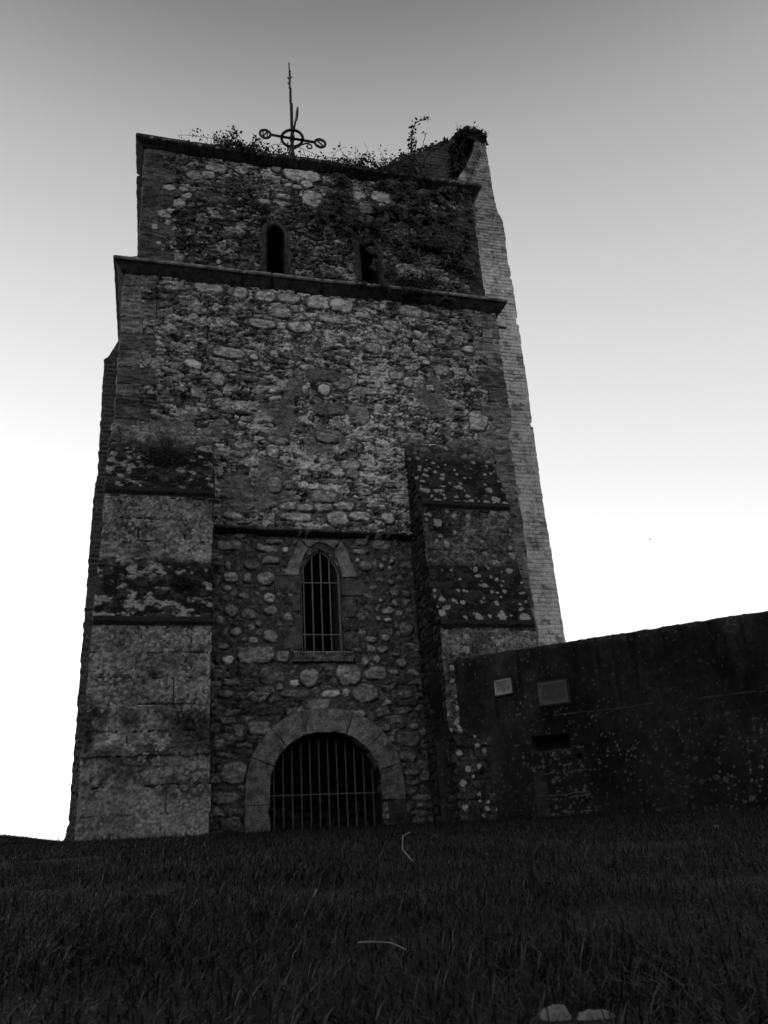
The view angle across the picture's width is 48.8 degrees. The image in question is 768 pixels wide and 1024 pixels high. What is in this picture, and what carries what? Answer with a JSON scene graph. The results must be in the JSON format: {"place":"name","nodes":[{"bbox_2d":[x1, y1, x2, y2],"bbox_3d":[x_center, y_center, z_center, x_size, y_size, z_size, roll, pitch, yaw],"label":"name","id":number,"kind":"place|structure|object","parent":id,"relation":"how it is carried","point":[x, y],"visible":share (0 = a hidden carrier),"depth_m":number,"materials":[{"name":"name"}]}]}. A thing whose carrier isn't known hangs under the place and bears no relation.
{"place":"outdoors","nodes":[
{"label":"outdoors","id":0,"kind":"place"},
{"bbox_2d":[0,808,767,1023],"bbox_3d":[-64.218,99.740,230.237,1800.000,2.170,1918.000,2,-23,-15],"label":"ground","id":1,"kind":"structure","parent":0,"point":[187,1012],"depth_m":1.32,"materials":[{"name":"plant"}]},
{"bbox_2d":[73,133,538,841],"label":"church tower","id":2,"kind":"structure","parent":1,"relation":"on","point":[335,515],"depth_m":13.15,"materials":[{"name":"stone"}]},
{"bbox_2d":[133,406,202,472],"bbox_3d":[-3.210,-1.105,12.596,1.117,1.223,0.302,2,-23,-15],"label":"grass clump","id":3,"kind":"object","parent":2,"relation":"on","point":[162,457],"visible":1,"depth_m":12.48,"materials":[{"name":"black plant"}]},
{"bbox_2d":[162,569,203,589],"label":"grass clump","id":4,"kind":"object","parent":2,"relation":"on","point":[183,582],"visible":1,"depth_m":11.36,"materials":[{"name":"black plant"}]},
{"bbox_2d":[178,125,322,163],"bbox_3d":[-2.678,-6.922,16.180,2.897,1.138,0.970,2,-23,-15],"label":"bramble bush","id":5,"kind":"object","parent":2,"relation":"on","point":[229,143],"visible":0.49,"depth_m":15.87,"materials":[{"name":"black plant"}]},
{"bbox_2d":[263,222,287,274],"bbox_3d":[-2.012,-4.549,15.410,0.456,1.378,0.573,2,-23,-15],"label":"lancet window","id":6,"kind":"structure","parent":2,"relation":"in","point":[274,237],"depth_m":15.42,"materials":[{"name":"stone"}]},
{"bbox_2d":[259,62,325,155],"bbox_3d":[-1.881,-7.889,17.264,1.099,3.541,1.041,-17,-26,28],"label":"weather vane","id":7,"kind":"object","parent":2,"relation":"on","point":[292,130],"visible":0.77,"depth_m":17.12,"materials":[{"name":"metal"}]},
{"bbox_2d":[262,144,344,161],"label":"bramble","id":8,"kind":"object","parent":2,"relation":"on","point":[318,156],"visible":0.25,"depth_m":16.64,"materials":[{"name":"black plant"}]},
{"bbox_2d":[274,539,368,662],"bbox_3d":[-0.995,1.425,12.983,1.453,1.936,0.814,2,-23,-15],"label":"window","id":9,"kind":"structure","parent":2,"relation":"in","point":[285,585],"depth_m":12.79,"materials":[{"name":"stone"}]},
{"bbox_2d":[357,238,381,283],"bbox_3d":[-0.333,-4.445,15.833,0.456,1.308,0.573,2,-23,-15],"label":"lancet window","id":10,"kind":"structure","parent":2,"relation":"in","point":[375,276],"depth_m":15.81,"materials":[{"name":"stone"}]},
{"bbox_2d":[319,142,432,184],"bbox_3d":[-0.218,-6.850,16.899,2.379,1.456,1.017,2,-23,-15],"label":"bramble thicket","id":11,"kind":"object","parent":2,"relation":"on","point":[401,161],"visible":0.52,"depth_m":16.55,"materials":[{"name":"black plant"}]},
{"bbox_2d":[315,172,479,290],"bbox_3d":[0.294,-5.285,15.935,3.203,2.637,0.168,2,-23,-15],"label":"ivy","id":12,"kind":"object","parent":2,"relation":"attached to","point":[451,248],"visible":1,"depth_m":16.04,"materials":[{"name":"black plant"}]},
{"bbox_2d":[346,281,455,307],"bbox_3d":[0.334,-3.826,15.029,2.059,0.447,0.252,2,-23,-15],"label":"trailing ivy","id":13,"kind":"object","parent":2,"relation":"attached to","point":[412,293],"visible":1,"depth_m":15.05,"materials":[{"name":"grey plant"}]},
{"bbox_2d":[398,116,430,171],"bbox_3d":[0.674,-7.375,17.519,0.812,2.495,0.274,2,-23,-15],"label":"tall shoot","id":14,"kind":"object","parent":2,"relation":"on","point":[412,132],"visible":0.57,"depth_m":17.60,"materials":[{"name":"black plant"}]},
{"bbox_2d":[385,261,462,314],"bbox_3d":[0.673,-4.063,15.461,1.356,1.303,0.472,2,-23,-15],"label":"ledge shrub","id":15,"kind":"object","parent":2,"relation":"on","point":[403,281],"visible":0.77,"depth_m":15.48,"materials":[{"name":"black plant"}]},
{"bbox_2d":[407,131,440,171],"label":"bare shrub","id":16,"kind":"object","parent":2,"relation":"on","point":[422,164],"visible":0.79,"depth_m":17.58,"materials":[{"name":"black plant"}]},
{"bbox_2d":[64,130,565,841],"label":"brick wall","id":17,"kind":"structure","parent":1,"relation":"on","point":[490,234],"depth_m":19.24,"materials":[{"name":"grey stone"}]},
{"bbox_2d":[389,121,488,181],"bbox_3d":[1.468,-9.486,22.856,2.818,2.315,1.052,2,-23,-15],"label":"crowning ivy","id":18,"kind":"object","parent":17,"relation":"attached to","point":[465,138],"visible":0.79,"depth_m":22.88,"materials":[{"name":"black plant"}]},
{"bbox_2d":[358,941,406,949],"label":"dry stalk","id":19,"kind":"object","parent":1,"relation":"on","point":[382,942],"visible":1,"depth_m":1.19,"materials":[{"name":"plant"}]},
{"bbox_2d":[402,831,412,861],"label":"dry stalk","id":20,"kind":"object","parent":1,"relation":"on","point":[402,845],"visible":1,"depth_m":3.36,"materials":[{"name":"plant"}]},
{"bbox_2d":[540,1004,570,1020],"bbox_3d":[0.177,0.532,0.865,0.032,0.051,0.032,2,-23,-15],"label":"pebble","id":21,"kind":"object","parent":1,"relation":"on","point":[558,1012],"visible":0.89,"depth_m":0.86,"materials":[{"name":"grey stone"}]},
{"bbox_2d":[577,1009,614,1019],"bbox_3d":[0.218,0.534,0.865,0.048,0.044,0.028,2,-23,-15],"label":"pebble","id":22,"kind":"object","parent":1,"relation":"on","point":[585,1015],"visible":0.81,"depth_m":0.86,"materials":[{"name":"grey stone"}]},
{"bbox_2d":[430,611,767,822],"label":"boundary wall","id":23,"kind":"structure","parent":1,"relation":"on","point":[672,718],"depth_m":10.67,"materials":[{"name":"grey stone"}]},
{"bbox_2d":[493,676,514,697],"bbox_3d":[1.610,2.348,11.372,0.272,0.261,0.056,-12,-24,19],"label":"plaque","id":24,"kind":"object","parent":23,"relation":"attached to","point":[503,686],"visible":1,"depth_m":11.35,"materials":[{"name":"stone"}]},
{"bbox_2d":[536,677,571,706],"bbox_3d":[2.230,2.368,11.101,0.427,0.335,0.056,-12,-24,19],"label":"plaque","id":25,"kind":"object","parent":23,"relation":"attached to","point":[553,692],"visible":1,"depth_m":11.08,"materials":[{"name":"stone"}]},
{"bbox_2d":[0,0,767,840],"label":"sky","id":26,"kind":"structure","parent":0,"point":[627,149],"materials":[{"name":"white"}]}
]}

